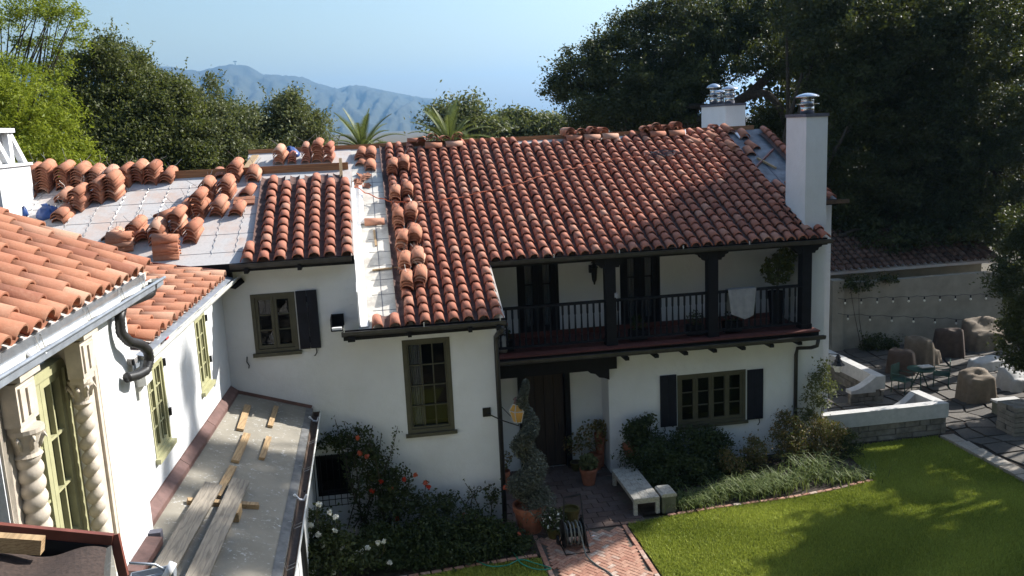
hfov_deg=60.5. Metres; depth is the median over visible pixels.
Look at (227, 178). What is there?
clay tile
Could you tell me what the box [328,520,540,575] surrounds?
soil bed
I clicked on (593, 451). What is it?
potted plant
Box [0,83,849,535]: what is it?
house
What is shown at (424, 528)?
shrub
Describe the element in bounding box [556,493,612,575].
hose reel
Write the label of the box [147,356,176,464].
window
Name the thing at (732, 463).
nandina
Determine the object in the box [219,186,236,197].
clay tile
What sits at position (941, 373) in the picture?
garden chair
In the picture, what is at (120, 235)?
clay tile
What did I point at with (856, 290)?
climbing vine
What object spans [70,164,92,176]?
clay tile
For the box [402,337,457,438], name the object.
window
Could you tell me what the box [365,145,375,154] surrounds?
clay tile
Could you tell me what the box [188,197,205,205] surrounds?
clay tile
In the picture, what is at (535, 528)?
flower pot
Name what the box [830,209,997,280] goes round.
neighbor house
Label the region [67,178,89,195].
clay tile
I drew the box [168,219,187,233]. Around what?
clay tile
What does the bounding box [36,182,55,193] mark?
clay tile
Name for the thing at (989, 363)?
furniture cover
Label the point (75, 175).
clay tile
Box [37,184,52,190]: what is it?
clay tile
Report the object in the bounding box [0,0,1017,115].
sky
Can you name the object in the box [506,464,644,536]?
entry paving
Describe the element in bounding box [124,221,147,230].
clay tile
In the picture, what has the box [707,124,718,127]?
clay tile
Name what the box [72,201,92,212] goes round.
clay tile
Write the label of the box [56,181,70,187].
clay tile
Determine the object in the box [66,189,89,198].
clay tile
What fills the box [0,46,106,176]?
feathery tree
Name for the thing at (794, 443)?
nandina
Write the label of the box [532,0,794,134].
oak
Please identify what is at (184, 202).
clay tile
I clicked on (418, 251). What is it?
clay tile
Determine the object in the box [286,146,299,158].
plastic bag
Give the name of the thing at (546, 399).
entry door
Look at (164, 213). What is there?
clay tile
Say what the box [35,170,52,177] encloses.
clay tile
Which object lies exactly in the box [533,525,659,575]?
garden walk
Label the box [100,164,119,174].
clay tile
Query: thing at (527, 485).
spiral topiary
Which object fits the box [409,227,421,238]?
clay tile
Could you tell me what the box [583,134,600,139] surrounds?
clay tile
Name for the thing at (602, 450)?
potted plant
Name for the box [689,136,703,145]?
clay tile
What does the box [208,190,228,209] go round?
clay tile
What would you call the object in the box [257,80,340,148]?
oak tree
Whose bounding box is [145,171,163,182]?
clay tile
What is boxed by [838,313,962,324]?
string lights
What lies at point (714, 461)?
shrub
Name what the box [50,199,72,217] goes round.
clay tile
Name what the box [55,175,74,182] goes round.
clay tile
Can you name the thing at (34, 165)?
clay tile
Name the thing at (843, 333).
boundary wall
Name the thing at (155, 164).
clay tile
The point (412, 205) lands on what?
clay tile
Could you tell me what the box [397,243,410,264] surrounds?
clay tile
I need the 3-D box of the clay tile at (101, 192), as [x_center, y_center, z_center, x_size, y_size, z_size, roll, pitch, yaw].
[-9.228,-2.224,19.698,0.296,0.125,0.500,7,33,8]
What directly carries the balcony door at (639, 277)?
in the house at (562, 275)
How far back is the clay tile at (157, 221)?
18.21 m
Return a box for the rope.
[356,155,646,203]
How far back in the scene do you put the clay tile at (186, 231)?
18.26 m
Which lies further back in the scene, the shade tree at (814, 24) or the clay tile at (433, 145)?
the shade tree at (814, 24)
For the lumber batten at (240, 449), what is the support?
on the side wing
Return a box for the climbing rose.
[792,356,842,444]
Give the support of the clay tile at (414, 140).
on the house at (562, 275)
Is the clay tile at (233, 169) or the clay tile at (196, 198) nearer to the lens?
the clay tile at (196, 198)
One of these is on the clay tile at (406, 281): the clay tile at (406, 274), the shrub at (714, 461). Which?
the clay tile at (406, 274)
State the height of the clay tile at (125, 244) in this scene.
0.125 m
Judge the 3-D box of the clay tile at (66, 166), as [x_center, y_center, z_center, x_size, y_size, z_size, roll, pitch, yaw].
[-10.249,-2.933,20.059,0.296,0.408,0.500,5,31,5]
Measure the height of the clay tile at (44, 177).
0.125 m
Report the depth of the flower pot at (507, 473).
21.50 m
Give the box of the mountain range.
[0,60,493,133]
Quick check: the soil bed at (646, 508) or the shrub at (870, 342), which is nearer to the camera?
the soil bed at (646, 508)
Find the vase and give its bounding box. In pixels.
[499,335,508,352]
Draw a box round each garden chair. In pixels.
[890,362,912,394]
[933,358,950,388]
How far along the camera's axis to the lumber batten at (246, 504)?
13.42 m
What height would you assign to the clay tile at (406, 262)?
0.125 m
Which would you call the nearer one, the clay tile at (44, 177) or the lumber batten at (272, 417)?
the lumber batten at (272, 417)
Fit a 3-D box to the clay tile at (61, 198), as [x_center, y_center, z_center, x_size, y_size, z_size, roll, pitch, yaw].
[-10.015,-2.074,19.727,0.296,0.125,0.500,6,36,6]
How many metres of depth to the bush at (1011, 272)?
24.24 m
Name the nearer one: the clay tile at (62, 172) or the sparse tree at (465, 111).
the clay tile at (62, 172)
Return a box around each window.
[33,358,90,530]
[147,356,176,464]
[194,313,215,396]
[250,292,301,357]
[313,454,353,507]
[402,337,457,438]
[676,369,747,429]
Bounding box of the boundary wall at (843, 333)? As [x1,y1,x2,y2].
[829,270,1020,350]
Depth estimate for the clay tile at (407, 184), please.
23.10 m
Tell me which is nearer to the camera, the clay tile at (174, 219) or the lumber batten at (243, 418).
the lumber batten at (243, 418)
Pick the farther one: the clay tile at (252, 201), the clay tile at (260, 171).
the clay tile at (260, 171)
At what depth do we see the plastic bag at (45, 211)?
19.01 m
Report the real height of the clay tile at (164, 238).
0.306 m
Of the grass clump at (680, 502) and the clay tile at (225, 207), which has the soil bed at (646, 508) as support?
the grass clump at (680, 502)
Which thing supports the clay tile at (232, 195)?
on the house at (562, 275)
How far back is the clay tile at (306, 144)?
24.75 m
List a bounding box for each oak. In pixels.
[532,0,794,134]
[676,18,848,140]
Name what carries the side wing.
on the ground at (662, 515)
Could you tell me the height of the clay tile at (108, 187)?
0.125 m
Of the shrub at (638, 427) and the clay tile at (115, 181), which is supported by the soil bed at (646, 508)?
the shrub at (638, 427)
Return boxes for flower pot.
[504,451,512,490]
[512,499,545,534]
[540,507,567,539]
[561,504,579,528]
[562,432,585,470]
[578,453,598,485]
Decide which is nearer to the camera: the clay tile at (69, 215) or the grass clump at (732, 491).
the clay tile at (69, 215)
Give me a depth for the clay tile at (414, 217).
21.93 m
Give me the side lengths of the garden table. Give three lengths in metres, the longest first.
0.800 x 0.788 x 0.697 m
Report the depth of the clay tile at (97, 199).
19.57 m
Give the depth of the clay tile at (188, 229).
18.22 m
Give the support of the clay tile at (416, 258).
on the clay tile at (418, 261)
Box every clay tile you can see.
[29,151,41,173]
[34,152,55,171]
[34,162,56,173]
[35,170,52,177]
[35,173,52,179]
[35,175,53,181]
[36,177,53,184]
[36,178,56,187]
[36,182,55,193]
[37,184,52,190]
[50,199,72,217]
[50,213,62,219]
[52,209,75,223]
[53,149,75,171]
[53,166,73,174]
[53,173,68,179]
[53,183,73,200]
[54,169,74,177]
[54,197,73,202]
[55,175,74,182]
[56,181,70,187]
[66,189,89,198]
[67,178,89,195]
[67,194,80,200]
[69,157,91,172]
[69,174,81,181]
[69,190,92,204]
[69,197,91,206]
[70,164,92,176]
[70,172,89,183]
[71,200,89,209]
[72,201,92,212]
[85,158,104,175]
[86,166,105,176]
[88,173,106,186]
[88,180,107,190]
[88,186,99,191]
[89,187,106,196]
[90,191,107,199]
[90,194,108,201]
[90,197,107,204]
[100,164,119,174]
[101,167,121,181]
[101,222,124,240]
[102,173,122,184]
[103,175,125,187]
[103,180,124,190]
[103,183,123,192]
[104,188,125,198]
[104,189,126,201]
[105,184,125,195]
[105,227,133,239]
[105,234,132,243]
[109,238,135,246]
[118,243,134,251]
[119,156,133,173]
[122,172,132,179]
[123,216,146,237]
[124,180,135,187]
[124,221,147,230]
[125,208,147,229]
[129,155,147,170]
[130,162,148,173]
[130,169,142,175]
[131,175,146,181]
[135,229,147,238]
[135,235,148,243]
[143,155,163,171]
[143,164,162,174]
[143,167,162,176]
[143,170,162,179]
[144,178,158,185]
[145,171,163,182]
[145,214,164,231]
[147,220,168,234]
[147,231,158,237]
[148,227,169,240]
[151,231,179,243]
[152,235,179,245]
[152,240,179,247]
[152,242,179,252]
[153,200,174,219]
[153,245,180,255]
[153,249,180,256]
[153,252,181,261]
[159,162,177,178]
[159,174,175,181]
[159,177,175,183]
[166,198,187,218]
[166,213,184,221]
[167,213,185,224]
[167,223,182,230]
[168,214,187,227]
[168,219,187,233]
[181,189,193,211]
[181,209,203,231]
[181,224,202,235]
[182,229,199,237]
[182,236,199,243]
[183,226,203,240]
[186,180,208,199]
[187,193,207,202]
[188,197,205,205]
[188,201,200,207]
[190,197,210,211]
[190,205,208,216]
[190,207,206,213]
[191,209,208,219]
[198,172,214,188]
[201,179,216,190]
[208,185,216,196]
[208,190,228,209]
[208,202,226,211]
[209,207,228,216]
[210,201,229,214]
[214,163,224,176]
[216,171,234,185]
[216,185,230,191]
[217,177,235,189]
[218,183,236,194]
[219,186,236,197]
[222,188,236,200]
[226,151,243,169]
[226,164,243,173]
[226,165,241,171]
[228,210,241,216]
[229,196,246,213]
[230,167,243,176]
[231,169,243,180]
[233,196,254,200]
[233,199,254,204]
[239,183,256,195]
[244,156,258,176]
[245,167,262,179]
[246,173,262,182]
[271,140,285,152]
[273,147,286,155]
[273,159,285,164]
[274,150,288,160]
[287,147,296,159]
[297,136,312,149]
[311,136,323,147]
[323,132,334,148]
[323,145,334,153]
[324,152,334,160]
[355,156,367,165]
[356,146,366,154]
[364,158,374,168]
[364,218,384,225]
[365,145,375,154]
[386,161,396,170]
[387,150,399,167]
[389,173,400,194]
[389,188,400,198]
[389,192,401,200]
[392,203,403,218]
[392,210,404,221]
[392,218,403,224]
[393,216,405,226]
[394,235,406,247]
[395,232,407,244]
[395,240,408,249]
[396,226,408,242]
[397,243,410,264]
[398,147,409,164]
[398,262,410,268]
[398,264,412,283]
[399,254,411,266]
[400,275,414,289]
[400,280,413,286]
[401,178,411,191]
[401,184,412,194]
[404,204,415,215]
[405,195,417,212]
[405,212,416,217]
[406,209,417,220]
[407,138,424,141]
[408,216,421,234]
[408,238,419,243]
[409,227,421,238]
[409,234,421,241]
[410,243,423,260]
[411,250,423,262]
[412,253,425,263]
[413,258,426,278]
[413,278,425,284]
[414,273,426,281]
[425,142,441,148]
[445,141,462,147]
[560,127,574,131]
[560,131,574,135]
[564,135,582,140]
[574,130,585,134]
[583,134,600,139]
[586,128,598,132]
[597,129,607,133]
[601,133,618,139]
[647,125,660,128]
[648,131,665,136]
[661,127,671,130]
[667,130,684,135]
[668,122,682,125]
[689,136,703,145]
[705,130,719,139]
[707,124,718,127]
[720,123,734,132]
[724,139,739,149]
[737,128,750,136]
[742,145,755,154]
[744,140,760,149]
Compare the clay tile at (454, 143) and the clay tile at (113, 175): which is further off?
the clay tile at (454, 143)
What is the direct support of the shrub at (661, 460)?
on the soil bed at (646, 508)
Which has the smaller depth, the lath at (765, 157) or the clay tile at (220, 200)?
the clay tile at (220, 200)
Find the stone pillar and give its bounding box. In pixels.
[996,399,1023,436]
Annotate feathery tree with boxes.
[0,0,95,129]
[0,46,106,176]
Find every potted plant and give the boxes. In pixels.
[576,419,607,469]
[592,419,606,466]
[760,247,797,326]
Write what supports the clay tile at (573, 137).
on the house at (562, 275)
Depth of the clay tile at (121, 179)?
19.77 m
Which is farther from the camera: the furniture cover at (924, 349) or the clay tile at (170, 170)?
the furniture cover at (924, 349)
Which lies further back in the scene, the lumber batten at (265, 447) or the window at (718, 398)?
the window at (718, 398)
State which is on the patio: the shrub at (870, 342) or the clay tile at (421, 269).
the shrub at (870, 342)
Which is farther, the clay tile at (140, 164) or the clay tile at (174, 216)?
the clay tile at (140, 164)
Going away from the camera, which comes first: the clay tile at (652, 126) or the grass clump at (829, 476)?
the grass clump at (829, 476)
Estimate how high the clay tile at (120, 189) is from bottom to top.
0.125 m
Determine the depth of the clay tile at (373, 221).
21.94 m
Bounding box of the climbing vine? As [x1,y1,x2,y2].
[838,270,899,348]
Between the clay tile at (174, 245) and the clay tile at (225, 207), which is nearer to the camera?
the clay tile at (174, 245)
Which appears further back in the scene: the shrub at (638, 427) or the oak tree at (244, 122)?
the oak tree at (244, 122)
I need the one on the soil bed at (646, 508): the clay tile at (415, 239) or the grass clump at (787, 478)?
the grass clump at (787, 478)
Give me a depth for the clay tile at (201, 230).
18.35 m
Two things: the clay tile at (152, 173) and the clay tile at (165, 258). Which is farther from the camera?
the clay tile at (152, 173)
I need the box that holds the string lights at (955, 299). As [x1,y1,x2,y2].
[839,293,1001,304]
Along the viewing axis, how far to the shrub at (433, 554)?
17.95 m
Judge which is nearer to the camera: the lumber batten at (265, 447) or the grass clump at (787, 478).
the lumber batten at (265, 447)
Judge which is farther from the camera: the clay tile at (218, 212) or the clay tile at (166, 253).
the clay tile at (218, 212)
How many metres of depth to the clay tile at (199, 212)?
19.12 m
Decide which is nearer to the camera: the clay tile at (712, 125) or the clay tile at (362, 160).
the clay tile at (362, 160)
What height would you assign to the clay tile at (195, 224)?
0.332 m
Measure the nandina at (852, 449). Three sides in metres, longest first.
1.203 x 1.042 x 1.018 m
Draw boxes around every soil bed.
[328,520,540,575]
[638,450,869,514]
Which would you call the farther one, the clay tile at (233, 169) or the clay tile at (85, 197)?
the clay tile at (233, 169)
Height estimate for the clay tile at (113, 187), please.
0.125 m
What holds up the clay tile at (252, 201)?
on the house at (562, 275)
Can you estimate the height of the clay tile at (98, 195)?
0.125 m
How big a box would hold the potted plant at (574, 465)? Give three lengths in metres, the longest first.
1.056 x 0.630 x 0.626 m
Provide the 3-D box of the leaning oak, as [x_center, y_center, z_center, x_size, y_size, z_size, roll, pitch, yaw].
[10.988,-5.181,38.695,7.376,12.807,4.937,1,11,18]
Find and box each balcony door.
[516,264,559,332]
[620,257,659,324]
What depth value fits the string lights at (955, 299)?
32.64 m
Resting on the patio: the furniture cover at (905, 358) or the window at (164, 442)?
the furniture cover at (905, 358)
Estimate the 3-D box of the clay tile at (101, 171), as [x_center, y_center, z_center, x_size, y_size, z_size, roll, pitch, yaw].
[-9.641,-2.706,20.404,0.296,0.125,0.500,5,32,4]
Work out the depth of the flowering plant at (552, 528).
18.94 m
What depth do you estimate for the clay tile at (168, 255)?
17.74 m
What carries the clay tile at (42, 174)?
on the clay tile at (44, 177)
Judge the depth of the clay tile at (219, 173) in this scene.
20.78 m
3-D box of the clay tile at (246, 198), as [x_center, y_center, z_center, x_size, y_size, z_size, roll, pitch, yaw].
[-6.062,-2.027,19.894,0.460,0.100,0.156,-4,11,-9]
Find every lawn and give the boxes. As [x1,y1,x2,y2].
[440,563,541,575]
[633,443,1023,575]
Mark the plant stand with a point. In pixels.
(626, 448)
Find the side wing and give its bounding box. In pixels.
[0,207,320,575]
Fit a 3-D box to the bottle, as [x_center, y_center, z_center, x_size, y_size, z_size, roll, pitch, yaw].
[-10.581,-1.648,19.032,0.175,0.262,0.156,-4,11,-9]
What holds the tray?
on the garden table
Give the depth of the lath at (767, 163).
25.30 m
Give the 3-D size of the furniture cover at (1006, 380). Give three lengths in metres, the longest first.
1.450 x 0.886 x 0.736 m
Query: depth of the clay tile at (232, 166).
20.51 m
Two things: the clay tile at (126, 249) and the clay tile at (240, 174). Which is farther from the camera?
the clay tile at (240, 174)
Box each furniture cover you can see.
[885,347,917,375]
[904,335,942,365]
[933,328,964,357]
[955,367,996,404]
[961,316,1007,352]
[967,355,1003,371]
[996,364,1023,392]
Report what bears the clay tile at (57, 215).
on the clay tile at (69, 215)
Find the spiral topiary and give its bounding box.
[505,378,556,522]
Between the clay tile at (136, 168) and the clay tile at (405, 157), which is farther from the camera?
the clay tile at (405, 157)
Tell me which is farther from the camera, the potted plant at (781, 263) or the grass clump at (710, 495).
the potted plant at (781, 263)
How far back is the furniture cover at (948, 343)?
30.95 m
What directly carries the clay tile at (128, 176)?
on the clay tile
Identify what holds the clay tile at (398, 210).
on the clay tile at (394, 217)
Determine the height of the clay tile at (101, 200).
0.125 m
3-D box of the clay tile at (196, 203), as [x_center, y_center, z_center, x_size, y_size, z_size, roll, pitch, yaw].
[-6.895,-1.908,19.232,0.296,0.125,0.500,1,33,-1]
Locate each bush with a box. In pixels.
[307,500,391,575]
[315,415,430,529]
[410,478,521,535]
[969,197,1023,376]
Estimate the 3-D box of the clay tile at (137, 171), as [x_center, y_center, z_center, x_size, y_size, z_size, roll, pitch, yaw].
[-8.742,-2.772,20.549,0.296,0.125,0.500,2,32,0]
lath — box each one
[372,267,397,270]
[373,230,376,245]
[750,148,773,171]
[756,157,776,168]
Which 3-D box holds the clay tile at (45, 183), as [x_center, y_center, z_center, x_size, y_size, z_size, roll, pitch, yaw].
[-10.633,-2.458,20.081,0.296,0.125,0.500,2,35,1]
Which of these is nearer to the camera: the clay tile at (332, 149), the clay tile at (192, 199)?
the clay tile at (192, 199)
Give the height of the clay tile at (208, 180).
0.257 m
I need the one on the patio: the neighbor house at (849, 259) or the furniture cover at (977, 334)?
the furniture cover at (977, 334)
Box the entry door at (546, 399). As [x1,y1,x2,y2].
[525,374,565,465]
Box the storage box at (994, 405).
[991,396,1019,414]
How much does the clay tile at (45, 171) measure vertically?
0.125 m
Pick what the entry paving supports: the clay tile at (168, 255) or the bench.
the bench
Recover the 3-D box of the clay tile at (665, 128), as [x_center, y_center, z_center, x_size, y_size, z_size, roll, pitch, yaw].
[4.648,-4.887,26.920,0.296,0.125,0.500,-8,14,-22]
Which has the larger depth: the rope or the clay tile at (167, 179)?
the rope
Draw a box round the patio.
[827,337,1023,481]
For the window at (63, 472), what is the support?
in the side wing
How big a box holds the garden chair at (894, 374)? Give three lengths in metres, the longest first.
0.881 x 0.490 x 0.480 m
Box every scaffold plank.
[152,481,221,568]
[185,477,249,575]
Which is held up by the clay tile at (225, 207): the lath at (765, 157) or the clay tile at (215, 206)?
the clay tile at (215, 206)
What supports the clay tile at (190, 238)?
on the house at (562, 275)
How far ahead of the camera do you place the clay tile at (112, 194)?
19.68 m
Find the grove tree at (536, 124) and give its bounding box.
[479,100,578,137]
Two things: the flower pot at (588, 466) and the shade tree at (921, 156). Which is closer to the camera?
the flower pot at (588, 466)
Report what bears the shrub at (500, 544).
on the soil bed at (377, 572)
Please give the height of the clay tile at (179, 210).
0.302 m
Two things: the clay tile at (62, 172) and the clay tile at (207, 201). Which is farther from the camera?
the clay tile at (62, 172)
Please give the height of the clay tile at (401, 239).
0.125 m
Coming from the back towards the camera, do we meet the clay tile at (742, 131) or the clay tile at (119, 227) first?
the clay tile at (742, 131)
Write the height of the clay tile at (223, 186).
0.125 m
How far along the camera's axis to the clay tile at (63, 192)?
19.64 m
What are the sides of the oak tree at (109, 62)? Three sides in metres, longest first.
13.440 x 7.742 x 6.697 m
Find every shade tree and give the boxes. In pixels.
[736,0,1023,255]
[763,0,933,258]
[839,0,992,254]
[900,0,1023,251]
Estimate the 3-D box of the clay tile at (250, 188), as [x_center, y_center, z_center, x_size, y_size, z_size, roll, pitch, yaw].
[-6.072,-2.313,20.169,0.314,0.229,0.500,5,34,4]
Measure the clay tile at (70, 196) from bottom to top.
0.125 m
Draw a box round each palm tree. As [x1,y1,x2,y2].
[328,108,403,144]
[408,94,492,140]
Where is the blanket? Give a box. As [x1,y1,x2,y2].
[725,286,756,318]
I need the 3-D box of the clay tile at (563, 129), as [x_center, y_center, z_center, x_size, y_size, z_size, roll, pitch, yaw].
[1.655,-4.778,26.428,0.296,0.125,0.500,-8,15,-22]
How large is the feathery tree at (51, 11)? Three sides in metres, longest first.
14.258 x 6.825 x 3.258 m
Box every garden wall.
[821,390,948,444]
[828,350,885,404]
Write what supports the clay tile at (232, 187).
on the clay tile at (223, 191)
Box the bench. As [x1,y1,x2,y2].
[611,466,659,515]
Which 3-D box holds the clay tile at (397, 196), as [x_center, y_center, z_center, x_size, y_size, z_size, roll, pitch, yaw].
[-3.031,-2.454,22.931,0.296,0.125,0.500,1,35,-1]
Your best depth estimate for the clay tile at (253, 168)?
20.73 m
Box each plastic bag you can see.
[36,203,57,220]
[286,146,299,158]
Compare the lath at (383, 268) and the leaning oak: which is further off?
the leaning oak
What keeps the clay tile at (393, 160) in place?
on the clay tile at (394, 166)
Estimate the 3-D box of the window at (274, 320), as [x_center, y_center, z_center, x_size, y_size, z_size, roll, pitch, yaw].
[-5.046,0.682,18.853,1.000,1.355,0.975,-4,11,-9]
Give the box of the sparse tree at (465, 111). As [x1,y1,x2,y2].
[404,80,522,140]
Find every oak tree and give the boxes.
[27,17,199,171]
[87,57,252,170]
[170,69,306,169]
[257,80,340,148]
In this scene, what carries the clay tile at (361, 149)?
on the clay tile
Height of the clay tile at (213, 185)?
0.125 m
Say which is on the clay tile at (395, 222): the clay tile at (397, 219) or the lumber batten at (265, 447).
the clay tile at (397, 219)
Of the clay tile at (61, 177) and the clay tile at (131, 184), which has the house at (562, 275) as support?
the clay tile at (131, 184)
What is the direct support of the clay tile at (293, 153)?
on the clay tile
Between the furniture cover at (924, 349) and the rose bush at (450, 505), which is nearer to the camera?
the rose bush at (450, 505)
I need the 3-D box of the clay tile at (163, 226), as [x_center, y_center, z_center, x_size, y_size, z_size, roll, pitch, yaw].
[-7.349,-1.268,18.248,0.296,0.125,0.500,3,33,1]
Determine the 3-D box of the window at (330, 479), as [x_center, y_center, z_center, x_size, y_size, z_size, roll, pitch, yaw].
[-3.957,4.123,19.595,0.840,1.186,1.089,-4,11,-9]
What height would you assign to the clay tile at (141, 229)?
0.322 m
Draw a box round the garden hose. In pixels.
[472,552,551,569]
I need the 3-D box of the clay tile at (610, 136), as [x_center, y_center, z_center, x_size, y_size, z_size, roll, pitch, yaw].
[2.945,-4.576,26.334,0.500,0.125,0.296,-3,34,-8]
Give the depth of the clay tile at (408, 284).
19.40 m
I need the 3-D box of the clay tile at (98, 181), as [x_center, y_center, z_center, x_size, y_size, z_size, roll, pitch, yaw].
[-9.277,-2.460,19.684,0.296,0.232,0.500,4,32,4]
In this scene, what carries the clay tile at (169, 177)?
on the clay tile at (167, 179)
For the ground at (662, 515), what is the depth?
20.29 m
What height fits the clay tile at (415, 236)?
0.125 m
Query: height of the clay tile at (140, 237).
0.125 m
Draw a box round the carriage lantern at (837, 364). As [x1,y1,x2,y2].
[829,353,844,371]
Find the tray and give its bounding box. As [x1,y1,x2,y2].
[917,364,933,368]
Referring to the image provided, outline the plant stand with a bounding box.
[619,441,635,467]
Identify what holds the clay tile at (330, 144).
on the clay tile
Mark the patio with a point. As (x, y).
(972, 429)
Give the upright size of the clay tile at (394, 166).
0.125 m
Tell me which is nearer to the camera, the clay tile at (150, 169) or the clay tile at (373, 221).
the clay tile at (150, 169)
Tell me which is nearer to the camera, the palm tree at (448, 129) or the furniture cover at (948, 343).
the furniture cover at (948, 343)
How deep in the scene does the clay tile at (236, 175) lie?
20.59 m
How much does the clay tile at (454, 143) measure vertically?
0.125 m
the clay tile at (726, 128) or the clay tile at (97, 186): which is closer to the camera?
the clay tile at (97, 186)
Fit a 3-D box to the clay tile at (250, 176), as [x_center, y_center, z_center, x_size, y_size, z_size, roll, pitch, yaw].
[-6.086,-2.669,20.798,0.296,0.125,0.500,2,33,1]
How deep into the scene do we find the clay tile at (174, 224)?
18.48 m
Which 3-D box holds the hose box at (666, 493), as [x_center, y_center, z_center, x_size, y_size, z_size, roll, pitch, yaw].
[3.535,4.848,20.187,0.360,0.470,0.500,-4,11,-9]
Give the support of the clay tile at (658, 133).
on the house at (562, 275)
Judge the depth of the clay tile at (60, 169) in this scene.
19.97 m
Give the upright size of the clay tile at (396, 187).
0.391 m
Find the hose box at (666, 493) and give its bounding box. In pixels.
[655,484,676,512]
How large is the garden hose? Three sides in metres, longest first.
2.001 x 0.681 x 0.028 m
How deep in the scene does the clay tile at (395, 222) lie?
21.66 m
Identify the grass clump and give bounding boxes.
[664,482,725,513]
[677,481,739,510]
[695,472,773,502]
[713,469,798,502]
[737,463,825,496]
[764,446,855,482]
[790,460,882,487]
[809,460,896,485]
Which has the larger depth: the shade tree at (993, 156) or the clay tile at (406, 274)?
the shade tree at (993, 156)
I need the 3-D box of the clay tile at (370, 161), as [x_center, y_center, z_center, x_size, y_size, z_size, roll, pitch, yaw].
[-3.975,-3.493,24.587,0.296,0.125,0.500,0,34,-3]
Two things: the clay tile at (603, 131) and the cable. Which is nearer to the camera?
the cable
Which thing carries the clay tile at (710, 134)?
on the clay tile
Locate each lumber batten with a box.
[187,497,259,509]
[216,465,236,498]
[231,432,250,463]
[236,404,250,431]
[259,436,271,459]
[267,405,278,427]
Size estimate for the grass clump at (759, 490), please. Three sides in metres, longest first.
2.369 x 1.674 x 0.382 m
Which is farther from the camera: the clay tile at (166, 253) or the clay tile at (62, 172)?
the clay tile at (62, 172)
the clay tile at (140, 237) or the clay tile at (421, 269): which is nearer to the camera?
the clay tile at (140, 237)
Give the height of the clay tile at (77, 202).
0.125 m
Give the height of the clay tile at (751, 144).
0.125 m
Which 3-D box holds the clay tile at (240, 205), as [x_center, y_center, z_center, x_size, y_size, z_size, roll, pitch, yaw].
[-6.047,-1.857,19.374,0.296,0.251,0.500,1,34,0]
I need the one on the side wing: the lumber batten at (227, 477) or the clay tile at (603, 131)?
the lumber batten at (227, 477)
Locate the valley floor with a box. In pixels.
[327,113,762,140]
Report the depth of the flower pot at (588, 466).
21.60 m
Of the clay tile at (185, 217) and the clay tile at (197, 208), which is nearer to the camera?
the clay tile at (185, 217)
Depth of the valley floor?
1423.44 m
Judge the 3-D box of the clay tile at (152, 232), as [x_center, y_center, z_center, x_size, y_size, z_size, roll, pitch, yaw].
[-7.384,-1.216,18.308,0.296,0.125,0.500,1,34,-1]
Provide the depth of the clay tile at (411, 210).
21.88 m
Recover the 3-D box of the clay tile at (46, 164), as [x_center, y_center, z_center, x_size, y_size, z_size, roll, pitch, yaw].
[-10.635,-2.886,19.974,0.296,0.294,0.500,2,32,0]
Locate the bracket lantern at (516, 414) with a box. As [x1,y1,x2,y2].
[482,397,523,425]
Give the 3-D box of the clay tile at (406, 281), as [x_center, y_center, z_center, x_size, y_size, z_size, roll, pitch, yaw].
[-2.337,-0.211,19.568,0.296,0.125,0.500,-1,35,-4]
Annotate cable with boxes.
[644,149,681,156]
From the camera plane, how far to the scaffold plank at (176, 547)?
12.14 m
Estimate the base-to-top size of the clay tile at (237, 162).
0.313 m
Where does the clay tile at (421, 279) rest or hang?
on the house at (562, 275)
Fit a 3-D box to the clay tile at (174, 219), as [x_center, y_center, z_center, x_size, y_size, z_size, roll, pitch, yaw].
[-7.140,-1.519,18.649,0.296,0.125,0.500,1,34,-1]
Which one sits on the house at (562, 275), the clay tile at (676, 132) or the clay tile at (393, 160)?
the clay tile at (676, 132)
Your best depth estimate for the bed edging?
20.02 m
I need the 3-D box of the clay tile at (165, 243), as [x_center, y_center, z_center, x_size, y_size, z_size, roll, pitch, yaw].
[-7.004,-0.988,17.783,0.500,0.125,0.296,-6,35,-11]
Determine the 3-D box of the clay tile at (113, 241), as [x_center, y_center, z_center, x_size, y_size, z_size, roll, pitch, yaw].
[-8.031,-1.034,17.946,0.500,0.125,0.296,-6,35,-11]
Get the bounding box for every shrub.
[350,501,497,573]
[372,533,486,574]
[450,509,542,571]
[611,422,726,496]
[619,411,658,474]
[675,423,754,488]
[858,330,905,351]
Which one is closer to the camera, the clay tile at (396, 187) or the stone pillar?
the clay tile at (396, 187)
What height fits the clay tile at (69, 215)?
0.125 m
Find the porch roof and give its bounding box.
[0,522,176,575]
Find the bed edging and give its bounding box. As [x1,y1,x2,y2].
[403,479,872,575]
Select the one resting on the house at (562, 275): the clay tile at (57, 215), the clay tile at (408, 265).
the clay tile at (408, 265)
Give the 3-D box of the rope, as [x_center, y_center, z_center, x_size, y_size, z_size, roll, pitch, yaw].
[0.064,-2.929,23.808,8.434,0.876,1.186,-5,11,-14]
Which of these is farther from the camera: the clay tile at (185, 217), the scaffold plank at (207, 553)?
the clay tile at (185, 217)
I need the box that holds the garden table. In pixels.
[907,365,934,390]
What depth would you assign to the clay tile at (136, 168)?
20.34 m
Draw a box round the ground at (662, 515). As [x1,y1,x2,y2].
[316,121,1023,575]
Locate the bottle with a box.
[22,206,28,216]
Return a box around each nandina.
[716,445,747,479]
[737,429,779,471]
[764,408,811,466]
[801,411,854,460]
[823,428,866,461]
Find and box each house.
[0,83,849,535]
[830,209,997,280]

